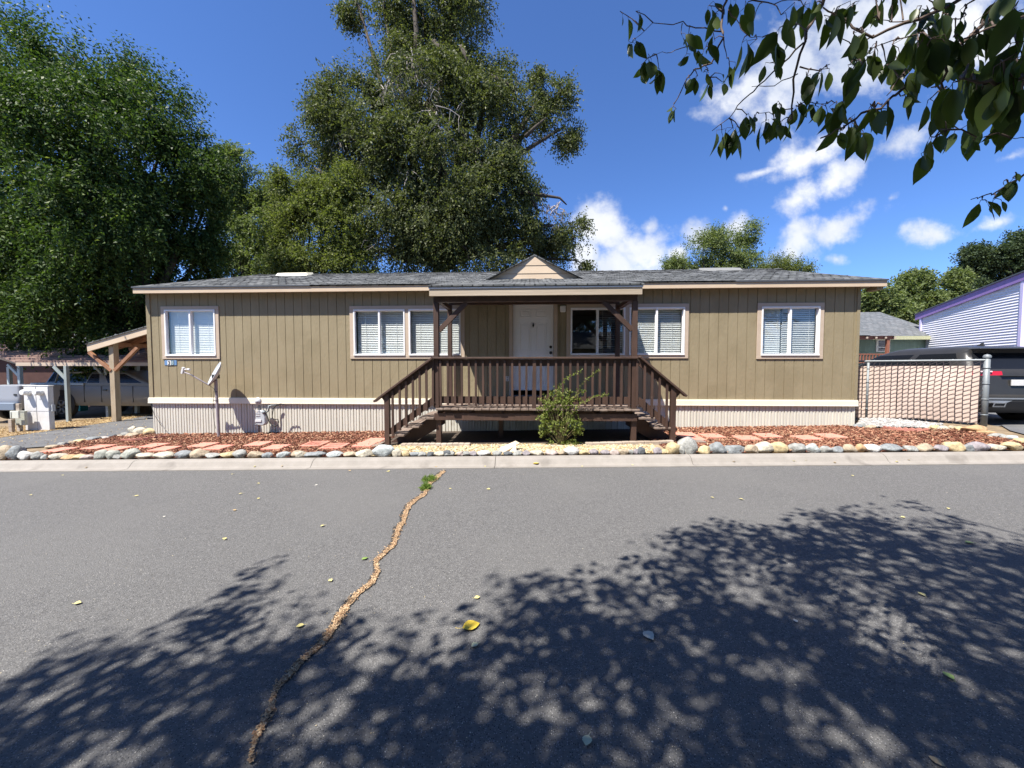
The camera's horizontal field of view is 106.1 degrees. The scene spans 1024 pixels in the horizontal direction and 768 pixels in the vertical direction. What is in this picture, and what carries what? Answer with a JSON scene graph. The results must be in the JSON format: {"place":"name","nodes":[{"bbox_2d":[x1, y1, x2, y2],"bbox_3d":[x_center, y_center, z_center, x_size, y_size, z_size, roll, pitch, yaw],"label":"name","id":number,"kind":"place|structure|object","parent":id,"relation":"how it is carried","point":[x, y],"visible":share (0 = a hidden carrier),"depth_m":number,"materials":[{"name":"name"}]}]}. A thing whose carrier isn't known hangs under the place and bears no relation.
{"place":"outdoors","nodes":[
{"label":"outdoors","id":0,"kind":"place"},
{"bbox_2d":[0,415,153,447],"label":"driveway","id":1,"kind":"structure","parent":0,"point":[78,432],"depth_m":9.64,"materials":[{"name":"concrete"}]},
{"bbox_2d":[85,326,147,421],"bbox_3d":[-12.061,-0.406,14.145,2.816,3.182,4.763,0,2,3],"label":"carport","id":2,"kind":"object","parent":1,"relation":"on","point":[135,340],"visible":0.41,"depth_m":11.94,"materials":[{"name":"paint"}]},
{"bbox_2d":[0,464,1023,767],"bbox_3d":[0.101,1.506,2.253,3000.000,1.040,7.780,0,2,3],"label":"road","id":3,"kind":"structure","parent":0,"point":[754,676],"depth_m":2.47,"materials":[{"name":"asphalt"}]},
{"bbox_2d":[274,470,445,686],"bbox_3d":[-1.151,1.453,4.032,0.236,0.006,4.156,0,2,0],"label":"road crack","id":4,"kind":"object","parent":3,"relation":"on","point":[374,570],"visible":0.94,"depth_m":2.93,"materials":[{"name":"brown"}]},
{"bbox_2d":[247,470,445,762],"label":"crack litter","id":5,"kind":"object","parent":4,"relation":"on","point":[289,674],"visible":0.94,"depth_m":2.22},
{"bbox_2d":[420,473,439,482],"bbox_3d":[-1.181,1.370,5.561,0.271,0.141,0.310,0,2,3],"label":"weed","id":6,"kind":"object","parent":3,"relation":"on","point":[429,477],"visible":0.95,"depth_m":5.51,"materials":[{"name":"green plant"}]},
{"bbox_2d":[462,620,478,629],"bbox_3d":[-0.275,1.493,2.386,0.144,0.013,0.084,0,2,3],"label":"fallen leaf","id":7,"kind":"object","parent":3,"relation":"on","point":[470,624],"visible":1,"depth_m":2.38,"materials":[{"name":"plant"}]},
{"bbox_2d":[3,472,1018,763],"bbox_3d":[-0.623,1.443,3.922,15.300,0.296,4.760,0,2,3],"label":"road grit","id":8,"kind":"object","parent":3,"relation":"on","point":[557,678],"visible":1,"depth_m":1.83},
{"bbox_2d":[0,406,1023,460],"bbox_3d":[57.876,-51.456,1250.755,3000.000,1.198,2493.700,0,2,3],"label":"ground","id":9,"kind":"structure","parent":0,"point":[94,412],"depth_m":8.11,"materials":[{"name":"soil"}]},
{"bbox_2d":[0,445,11,460],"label":"border rock","id":10,"kind":"object","parent":9,"relation":"on","point":[4,449],"visible":0.54,"depth_m":6.96,"materials":[{"name":"stone"}]},
{"bbox_2d":[5,445,26,459],"bbox_3d":[-9.052,1.256,7.026,0.338,0.288,0.213,0,2,3],"label":"border rock","id":11,"kind":"object","parent":9,"relation":"on","point":[12,452],"visible":0.71,"depth_m":6.94,"materials":[{"name":"stone"}]},
{"bbox_2d":[8,403,27,432],"bbox_3d":[-12.950,0.945,10.105,0.336,0.846,0.257,0,2,3],"label":"utility box","id":12,"kind":"object","parent":9,"relation":"on","point":[19,415],"visible":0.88,"depth_m":10.13,"materials":[{"name":"grey"}]},
{"bbox_2d":[19,385,55,429],"bbox_3d":[-12.713,0.700,10.292,0.776,1.322,0.282,0,2,3],"label":"meter pedestal","id":13,"kind":"object","parent":9,"relation":"on","point":[39,406],"visible":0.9,"depth_m":10.31,"materials":[{"name":"white paint"}]},
{"bbox_2d":[23,387,36,410],"bbox_3d":[-12.905,0.402,10.310,0.335,0.649,0.017,0,2,3],"label":"upper door","id":14,"kind":"structure","parent":13,"relation":"in","point":[30,404],"depth_m":10.31,"materials":[{"name":"grey paint"}]},
{"bbox_2d":[26,412,37,429],"bbox_3d":[-12.905,0.991,10.338,0.335,0.497,0.011,0,2,3],"label":"lower door","id":15,"kind":"structure","parent":13,"relation":"in","point":[31,416],"depth_m":10.33,"materials":[{"name":"metal"}]},
{"bbox_2d":[36,387,48,410],"bbox_3d":[-12.554,0.403,10.294,0.335,0.649,0.017,0,2,3],"label":"upper door","id":16,"kind":"structure","parent":13,"relation":"in","point":[42,400],"depth_m":10.29,"materials":[{"name":"grey paint"}]},
{"bbox_2d":[37,412,49,429],"bbox_3d":[-12.553,0.992,10.322,0.335,0.497,0.011,0,2,3],"label":"lower door","id":17,"kind":"structure","parent":13,"relation":"in","point":[43,417],"depth_m":10.32,"materials":[{"name":"metal"}]},
{"bbox_2d":[0,335,83,384],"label":"gabled carport","id":18,"kind":"object","parent":9,"relation":"on","point":[11,370],"visible":0.21,"depth_m":13.95,"materials":[{"name":"paint"}]},
{"bbox_2d":[0,369,95,418],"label":"pale pickup","id":19,"kind":"object","parent":9,"relation":"on","point":[11,397],"visible":0.27,"depth_m":12.29,"materials":[{"name":"grey paint"}]},
{"bbox_2d":[0,333,126,406],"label":"red house","id":20,"kind":"structure","parent":9,"relation":"on","point":[42,374],"depth_m":18.59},
{"bbox_2d":[0,342,147,421],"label":"tiled carport","id":21,"kind":"object","parent":9,"relation":"on","point":[139,357],"visible":0.43,"depth_m":12.89,"materials":[{"name":"wood"}]},
{"bbox_2d":[0,414,152,437],"bbox_3d":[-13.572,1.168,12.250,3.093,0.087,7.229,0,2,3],"label":"leaf litter","id":22,"kind":"object","parent":9,"relation":"on","point":[73,424],"visible":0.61,"depth_m":11.48,"materials":[{"name":"plant"}]},
{"bbox_2d":[30,370,152,417],"bbox_3d":[-13.716,0.308,14.104,6.020,1.666,1.965,0,2,3],"label":"white pickup","id":23,"kind":"object","parent":9,"relation":"on","point":[94,390],"visible":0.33,"depth_m":13.22,"materials":[{"name":"paint"}]},
{"bbox_2d":[94,449,107,459],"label":"border rock","id":24,"kind":"object","parent":9,"relation":"on","point":[99,455],"visible":0.73,"depth_m":6.86,"materials":[{"name":"stone"}]},
{"bbox_2d":[105,450,120,459],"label":"border rock","id":25,"kind":"object","parent":9,"relation":"on","point":[110,454],"visible":0.78,"depth_m":6.85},
{"bbox_2d":[0,0,243,414],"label":"broadleaf tree","id":26,"kind":"object","parent":9,"relation":"on","point":[80,231],"visible":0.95,"depth_m":12.76,"materials":[{"name":"green plant"}]},
{"bbox_2d":[189,449,209,458],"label":"border rock","id":27,"kind":"object","parent":9,"relation":"on","point":[197,453],"visible":0.79,"depth_m":6.79,"materials":[{"name":"stone"}]},
{"bbox_2d":[9,430,394,458],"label":"bark mulch","id":28,"kind":"object","parent":9,"relation":"on","point":[227,439],"visible":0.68,"depth_m":8.10,"materials":[{"name":"wood"}]},
{"bbox_2d":[17,451,32,459],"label":"border rock","id":29,"kind":"object","parent":28,"relation":"on","point":[23,455],"visible":0.77,"depth_m":6.93,"materials":[{"name":"stone"}]},
{"bbox_2d":[48,453,68,459],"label":"border rock","id":30,"kind":"object","parent":28,"relation":"on","point":[56,456],"visible":0.66,"depth_m":6.90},
{"bbox_2d":[40,447,77,452],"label":"stepping stone","id":31,"kind":"object","parent":28,"relation":"on","point":[59,449],"visible":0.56,"depth_m":7.51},
{"bbox_2d":[80,444,116,450],"bbox_3d":[-8.291,1.278,7.725,0.373,0.066,0.373,0,2,3],"label":"stepping stone","id":32,"kind":"object","parent":28,"relation":"on","point":[96,447],"visible":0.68,"depth_m":7.71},
{"bbox_2d":[120,448,141,458],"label":"border rock","id":33,"kind":"object","parent":28,"relation":"on","point":[129,453],"visible":0.84,"depth_m":6.85,"materials":[{"name":"stone"}]},
{"bbox_2d":[135,452,153,458],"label":"border rock","id":34,"kind":"object","parent":28,"relation":"on","point":[148,455],"visible":0.82,"depth_m":6.86,"materials":[{"name":"stone"}]},
{"bbox_2d":[136,443,170,448],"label":"stepping stone","id":35,"kind":"object","parent":28,"relation":"on","point":[155,445],"visible":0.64,"depth_m":7.71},
{"bbox_2d":[153,451,173,458],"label":"border rock","id":36,"kind":"object","parent":28,"relation":"on","point":[165,455],"visible":0.9,"depth_m":6.81,"materials":[{"name":"stone"}]},
{"bbox_2d":[147,446,182,451],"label":"stepping stone","id":37,"kind":"object","parent":28,"relation":"on","point":[164,448],"visible":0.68,"depth_m":7.41,"materials":[{"name":"stone"}]},
{"bbox_2d":[174,450,190,458],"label":"border rock","id":38,"kind":"object","parent":28,"relation":"on","point":[183,454],"visible":0.8,"depth_m":6.80,"materials":[{"name":"stone"}]},
{"bbox_2d":[181,362,220,436],"bbox_3d":[-6.834,0.385,8.601,0.856,1.753,0.411,0,2,3],"label":"satellite dish","id":39,"kind":"object","parent":28,"relation":"on","point":[215,376],"visible":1,"depth_m":8.59,"materials":[{"name":"grey metal"}]},
{"bbox_2d":[187,442,219,447],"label":"stepping stone","id":40,"kind":"object","parent":28,"relation":"on","point":[203,444],"visible":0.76,"depth_m":7.70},
{"bbox_2d":[203,445,233,450],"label":"stepping stone","id":41,"kind":"object","parent":28,"relation":"on","point":[217,447],"visible":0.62,"depth_m":7.39,"materials":[{"name":"stone"}]},
{"bbox_2d":[232,449,246,457],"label":"border rock","id":42,"kind":"object","parent":28,"relation":"on","point":[241,453],"visible":0.88,"depth_m":6.74,"materials":[{"name":"stone"}]},
{"bbox_2d":[247,451,262,457],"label":"border rock","id":43,"kind":"object","parent":28,"relation":"on","point":[254,454],"visible":0.83,"depth_m":6.73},
{"bbox_2d":[243,441,272,447],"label":"stepping stone","id":44,"kind":"object","parent":28,"relation":"on","point":[258,443],"visible":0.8,"depth_m":7.69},
{"bbox_2d":[260,444,290,450],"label":"stepping stone","id":45,"kind":"object","parent":28,"relation":"on","point":[275,446],"visible":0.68,"depth_m":7.36,"materials":[{"name":"stone"}]},
{"bbox_2d":[351,442,377,447],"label":"stepping stone","id":46,"kind":"object","parent":28,"relation":"on","point":[365,444],"visible":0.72,"depth_m":7.38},
{"bbox_2d":[206,135,306,277],"bbox_3d":[-16.992,-7.331,25.150,7.012,16.680,4.291,0,2,3],"label":"slender tree","id":47,"kind":"object","parent":9,"relation":"on","point":[253,237],"visible":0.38,"depth_m":24.31,"materials":[{"name":"green plant"}]},
{"bbox_2d":[255,152,381,274],"bbox_3d":[-9.269,-4.978,18.782,6.354,12.228,3.704,0,2,3],"label":"pale tree","id":48,"kind":"object","parent":9,"relation":"on","point":[320,202],"visible":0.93,"depth_m":18.05,"materials":[{"name":"green plant"}]},
{"bbox_2d":[355,449,373,456],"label":"border rock","id":49,"kind":"object","parent":9,"relation":"on","point":[365,453],"visible":0.81,"depth_m":6.63,"materials":[{"name":"stone"}]},
{"bbox_2d":[372,444,394,456],"bbox_3d":[-2.225,1.170,6.708,0.394,0.246,0.200,0,2,3],"label":"border rock","id":50,"kind":"object","parent":9,"relation":"on","point":[383,450],"visible":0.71,"depth_m":6.62,"materials":[{"name":"stone"}]},
{"bbox_2d":[275,0,597,272],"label":"elm tree","id":51,"kind":"object","parent":9,"relation":"on","point":[432,216],"visible":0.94,"depth_m":18.92,"materials":[{"name":"green plant"}]},
{"bbox_2d":[131,254,888,434],"bbox_3d":[-0.143,-1.097,11.693,16.780,5.003,9.240,0,2,3],"label":"mobile home","id":52,"kind":"object","parent":9,"relation":"on","point":[720,347],"visible":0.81,"depth_m":8.73,"materials":[{"name":"wood"}]},
{"bbox_2d":[160,306,219,358],"bbox_3d":[-7.492,-1.196,9.020,1.398,1.226,0.157,0,2,3],"label":"window","id":53,"kind":"structure","parent":52,"relation":"in","point":[191,338],"depth_m":9.05,"materials":[{"name":"white plastic"}]},
{"bbox_2d":[255,397,284,431],"bbox_3d":[-5.508,0.703,8.806,0.703,0.812,0.200,0,2,-3],"label":"gas meter","id":54,"kind":"object","parent":52,"relation":"attached to","point":[262,418],"visible":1,"depth_m":8.74,"materials":[{"name":"grey paint"}]},
{"bbox_2d":[349,305,464,358],"bbox_3d":[-2.382,-1.175,8.784,2.639,1.199,0.157,0,2,3],"label":"window","id":55,"kind":"structure","parent":52,"relation":"in","point":[405,335],"depth_m":8.81,"materials":[{"name":"white plastic"}]},
{"bbox_2d":[513,304,553,389],"bbox_3d":[0.476,-0.829,8.652,0.906,1.945,0.105,0,2,3],"label":"door","id":56,"kind":"structure","parent":52,"relation":"in","point":[533,325],"depth_m":8.65,"materials":[{"name":"paint"}]},
{"bbox_2d":[566,303,688,357],"bbox_3d":[2.545,-1.167,8.558,2.663,1.199,0.160,0,2,3],"label":"window","id":57,"kind":"structure","parent":52,"relation":"in","point":[655,351],"depth_m":8.55,"materials":[{"name":"white plastic"}]},
{"bbox_2d":[756,302,824,358],"bbox_3d":[6.033,-1.152,8.396,1.400,1.212,0.157,0,2,3],"label":"window","id":58,"kind":"structure","parent":52,"relation":"in","point":[763,351],"depth_m":8.39,"materials":[{"name":"white plastic"}]},
{"bbox_2d":[0,451,1023,471],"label":"curb","id":59,"kind":"structure","parent":9,"relation":"on","point":[738,460],"depth_m":6.30,"materials":[{"name":"concrete"}]},
{"bbox_2d":[372,443,663,455],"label":"pea gravel","id":60,"kind":"structure","parent":9,"relation":"on","point":[650,447],"depth_m":6.93,"materials":[{"name":"gravel"}]},
{"bbox_2d":[401,442,470,446],"bbox_3d":[-1.445,1.156,7.280,1.330,0.101,0.109,0,2,4],"label":"landscape timber","id":61,"kind":"object","parent":60,"relation":"on","point":[437,444],"visible":0.67,"depth_m":7.24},
{"bbox_2d":[484,441,519,452],"bbox_3d":[-0.402,1.117,6.812,1.058,0.215,0.466,1,3,22],"label":"ground liner","id":62,"kind":"object","parent":60,"relation":"on","point":[510,447],"visible":0.48,"depth_m":6.71,"materials":[{"name":"fabric"}]},
{"bbox_2d":[535,369,608,444],"bbox_3d":[1.081,0.486,7.113,1.315,1.548,0.573,0,2,3],"label":"rose bush","id":63,"kind":"object","parent":60,"relation":"on","point":[561,427],"visible":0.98,"depth_m":7.10,"materials":[{"name":"green plant"}]},
{"bbox_2d":[585,440,673,445],"bbox_3d":[2.155,1.090,7.070,1.620,0.113,0.108,0,2,-1],"label":"landscape timber","id":64,"kind":"object","parent":60,"relation":"on","point":[656,442],"visible":0.69,"depth_m":7.03,"materials":[{"name":"wood"}]},
{"bbox_2d":[391,429,651,444],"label":"soil under porch","id":65,"kind":"structure","parent":9,"relation":"on","point":[530,436],"depth_m":7.96,"materials":[{"name":"soil"}]},
{"bbox_2d":[373,295,687,444],"bbox_3d":[0.381,-0.258,7.875,5.967,3.110,1.495,0,2,3],"label":"porch","id":66,"kind":"object","parent":9,"relation":"on","point":[504,407],"visible":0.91,"depth_m":7.26,"materials":[{"name":"brown wood"}]},
{"bbox_2d":[564,446,579,454],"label":"border rock","id":67,"kind":"object","parent":9,"relation":"on","point":[571,450],"visible":0.87,"depth_m":6.46,"materials":[{"name":"stone"}]},
{"bbox_2d":[665,442,679,453],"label":"border rock","id":68,"kind":"object","parent":9,"relation":"on","point":[672,447],"visible":0.85,"depth_m":6.38,"materials":[{"name":"stone"}]},
{"bbox_2d":[658,215,771,269],"bbox_3d":[14.012,-5.747,27.224,7.746,12.002,3.650,0,2,3],"label":"airy tree","id":69,"kind":"object","parent":9,"relation":"on","point":[716,240],"visible":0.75,"depth_m":26.52,"materials":[{"name":"green plant"}]},
{"bbox_2d":[709,442,725,453],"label":"border rock","id":70,"kind":"object","parent":9,"relation":"on","point":[717,447],"visible":0.84,"depth_m":6.35,"materials":[{"name":"stone"}]},
{"bbox_2d":[724,445,744,453],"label":"border rock","id":71,"kind":"object","parent":9,"relation":"on","point":[733,449],"visible":0.8,"depth_m":6.35,"materials":[{"name":"stone"}]},
{"bbox_2d":[755,441,773,453],"bbox_3d":[4.190,1.059,6.403,0.349,0.220,0.224,0,2,3],"label":"border rock","id":72,"kind":"object","parent":9,"relation":"on","point":[765,447],"visible":0.81,"depth_m":6.32,"materials":[{"name":"stone"}]},
{"bbox_2d":[752,248,822,272],"bbox_3d":[21.134,-5.275,30.186,5.651,10.558,3.014,0,2,3],"label":"tree","id":73,"kind":"object","parent":9,"relation":"on","point":[786,263],"visible":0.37,"depth_m":29.55,"materials":[{"name":"green plant"}]},
{"bbox_2d":[788,443,805,452],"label":"border rock","id":74,"kind":"object","parent":9,"relation":"on","point":[797,447],"visible":0.78,"depth_m":6.30,"materials":[{"name":"stone"}]},
{"bbox_2d":[805,443,820,452],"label":"border rock","id":75,"kind":"object","parent":9,"relation":"on","point":[812,448],"visible":0.8,"depth_m":6.29,"materials":[{"name":"stone"}]},
{"bbox_2d":[650,424,1023,452],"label":"bark mulch","id":76,"kind":"object","parent":9,"relation":"on","point":[860,434],"visible":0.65,"depth_m":7.18,"materials":[{"name":"wood"}]},
{"bbox_2d":[677,436,697,453],"bbox_3d":[2.934,1.059,6.464,0.337,0.362,0.210,0,2,3],"label":"border rock","id":77,"kind":"object","parent":76,"relation":"on","point":[689,444],"visible":0.75,"depth_m":6.38,"materials":[{"name":"stone"}]},
{"bbox_2d":[698,445,710,453],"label":"border rock","id":78,"kind":"object","parent":76,"relation":"on","point":[704,449],"visible":0.85,"depth_m":6.36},
{"bbox_2d":[699,433,726,438],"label":"stepping stone","id":79,"kind":"object","parent":76,"relation":"on","point":[711,435],"visible":0.68,"depth_m":7.53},
{"bbox_2d":[732,435,761,441],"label":"stepping stone","id":80,"kind":"object","parent":76,"relation":"on","point":[746,437],"visible":0.72,"depth_m":7.28,"materials":[{"name":"stone"}]},
{"bbox_2d":[744,445,757,453],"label":"border rock","id":81,"kind":"object","parent":76,"relation":"on","point":[750,449],"visible":0.94,"depth_m":6.32,"materials":[{"name":"stone"}]},
{"bbox_2d":[752,433,782,438],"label":"stepping stone","id":82,"kind":"object","parent":76,"relation":"on","point":[770,435],"visible":0.72,"depth_m":7.43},
{"bbox_2d":[771,442,788,452],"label":"border rock","id":83,"kind":"object","parent":76,"relation":"on","point":[780,447],"visible":0.77,"depth_m":6.31,"materials":[{"name":"stone"}]},
{"bbox_2d":[790,435,823,440],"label":"stepping stone","id":84,"kind":"object","parent":76,"relation":"on","point":[808,437],"visible":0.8,"depth_m":7.18,"materials":[{"name":"stone"}]},
{"bbox_2d":[814,433,845,438],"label":"stepping stone","id":85,"kind":"object","parent":76,"relation":"on","point":[831,435],"visible":0.68,"depth_m":7.30,"materials":[{"name":"stone"}]},
{"bbox_2d":[882,426,928,431],"bbox_3d":[7.681,0.883,7.551,0.205,0.119,0.672,-1,3,-27],"label":"scalloped edging","id":86,"kind":"object","parent":76,"relation":"on","point":[904,429],"visible":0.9,"depth_m":7.46,"materials":[{"name":"pink concrete"}]},
{"bbox_2d":[915,443,933,451],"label":"border rock","id":87,"kind":"object","parent":76,"relation":"on","point":[924,447],"visible":0.8,"depth_m":6.20,"materials":[{"name":"stone"}]},
{"bbox_2d":[941,441,965,451],"bbox_3d":[7.160,1.022,6.270,0.329,0.177,0.222,0,2,3],"label":"border rock","id":88,"kind":"object","parent":76,"relation":"on","point":[956,446],"visible":0.76,"depth_m":6.19,"materials":[{"name":"stone"}]},
{"bbox_2d":[988,444,1006,450],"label":"border rock","id":89,"kind":"object","parent":76,"relation":"on","point":[997,447],"visible":0.73,"depth_m":6.15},
{"bbox_2d":[842,444,857,452],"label":"border rock","id":90,"kind":"object","parent":9,"relation":"on","point":[849,448],"visible":0.88,"depth_m":6.24,"materials":[{"name":"stone"}]},
{"bbox_2d":[864,444,881,452],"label":"border rock","id":91,"kind":"object","parent":9,"relation":"on","point":[872,448],"visible":0.73,"depth_m":6.24,"materials":[{"name":"stone"}]},
{"bbox_2d":[879,443,902,451],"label":"border rock","id":92,"kind":"object","parent":9,"relation":"on","point":[887,447],"visible":0.81,"depth_m":6.25,"materials":[{"name":"stone"}]},
{"bbox_2d":[860,279,923,324],"bbox_3d":[33.542,-4.775,33.968,6.917,8.994,4.129,0,2,3],"label":"maple tree","id":93,"kind":"object","parent":9,"relation":"on","point":[887,299],"visible":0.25,"depth_m":33.03,"materials":[{"name":"green plant"}]},
{"bbox_2d":[858,312,930,365],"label":"green house","id":94,"kind":"structure","parent":9,"relation":"on","point":[881,333],"depth_m":19.14,"materials":[{"name":"grey"}]},
{"bbox_2d":[875,340,889,351],"bbox_3d":[18.385,-1.896,19.088,0.658,0.609,0.039,0,2,3],"label":"window","id":95,"kind":"structure","parent":94,"relation":"in","point":[880,344],"depth_m":19.09,"materials":[{"name":"beige"}]},
{"bbox_2d":[856,417,943,427],"bbox_3d":[8.073,0.832,8.071,0.810,0.205,1.307,-2,3,-39],"label":"white stone","id":96,"kind":"object","parent":9,"relation":"on","point":[884,421],"visible":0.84,"depth_m":8.02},
{"bbox_2d":[884,265,950,309],"bbox_3d":[37.926,-5.734,36.073,5.980,10.732,4.002,0,2,3],"label":"maple tree","id":97,"kind":"object","parent":9,"relation":"on","point":[921,285],"visible":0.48,"depth_m":35.15,"materials":[{"name":"green plant"}]},
{"bbox_2d":[855,354,991,426],"bbox_3d":[8.275,0.145,8.397,0.126,1.519,2.698,-2,3,-37],"label":"slatted fence","id":98,"kind":"object","parent":9,"relation":"on","point":[869,402],"visible":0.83,"depth_m":7.97,"materials":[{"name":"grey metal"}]},
{"bbox_2d":[934,265,979,298],"bbox_3d":[42.377,-6.048,38.079,5.874,11.190,3.602,0,2,3],"label":"maple tree","id":99,"kind":"object","parent":9,"relation":"on","point":[955,281],"visible":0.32,"depth_m":37.09,"materials":[{"name":"green plant"}]},
{"bbox_2d":[914,270,1023,347],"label":"lavender house","id":100,"kind":"structure","parent":9,"relation":"on","point":[991,314],"depth_m":15.49,"materials":[{"name":"white"}]},
{"bbox_2d":[960,425,987,431],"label":"border rock","id":101,"kind":"object","parent":9,"relation":"on","point":[973,428],"visible":0.77,"depth_m":6.86,"materials":[{"name":"stone"}]},
{"bbox_2d":[965,441,990,451],"bbox_3d":[7.513,1.023,6.239,0.323,0.186,0.232,0,2,3],"label":"border rock","id":102,"kind":"object","parent":9,"relation":"on","point":[979,446],"visible":0.67,"depth_m":6.16,"materials":[{"name":"stone"}]},
{"bbox_2d":[947,238,1019,289],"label":"dark tree","id":103,"kind":"object","parent":9,"relation":"on","point":[972,255],"visible":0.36,"depth_m":43.33,"materials":[{"name":"green plant"}]},
{"bbox_2d":[983,225,1023,278],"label":"dark tree","id":104,"kind":"object","parent":9,"relation":"on","point":[1008,254],"visible":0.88,"depth_m":41.70,"materials":[{"name":"green plant"}]},
{"bbox_2d":[1000,441,1023,450],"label":"border rock","id":105,"kind":"object","parent":9,"relation":"on","point":[1012,446],"visible":0.87,"depth_m":6.14,"materials":[{"name":"stone"}]},
{"bbox_2d":[0,0,1023,303],"label":"sky","id":106,"kind":"structure","parent":0,"point":[645,180],"materials":[{"name":"blue"}]},
{"bbox_2d":[861,403,1023,433],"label":"driveway","id":107,"kind":"structure","parent":0,"point":[994,419],"depth_m":8.27,"materials":[{"name":"concrete"}]},
{"bbox_2d":[859,342,1023,419],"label":"parked suv","id":108,"kind":"object","parent":107,"relation":"on","point":[1006,393],"visible":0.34,"depth_m":8.12,"materials":[{"name":"grey paint"}]},
{"bbox_3d":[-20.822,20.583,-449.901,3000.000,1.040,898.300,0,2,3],"label":"verge","id":109,"kind":"structure","parent":0,"visible":0},
{"bbox_2d":[620,0,1023,227],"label":"street tree","id":110,"kind":"object","parent":109,"relation":"on","point":[989,93],"visible":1,"depth_m":1.20,"materials":[{"name":"green plant"}]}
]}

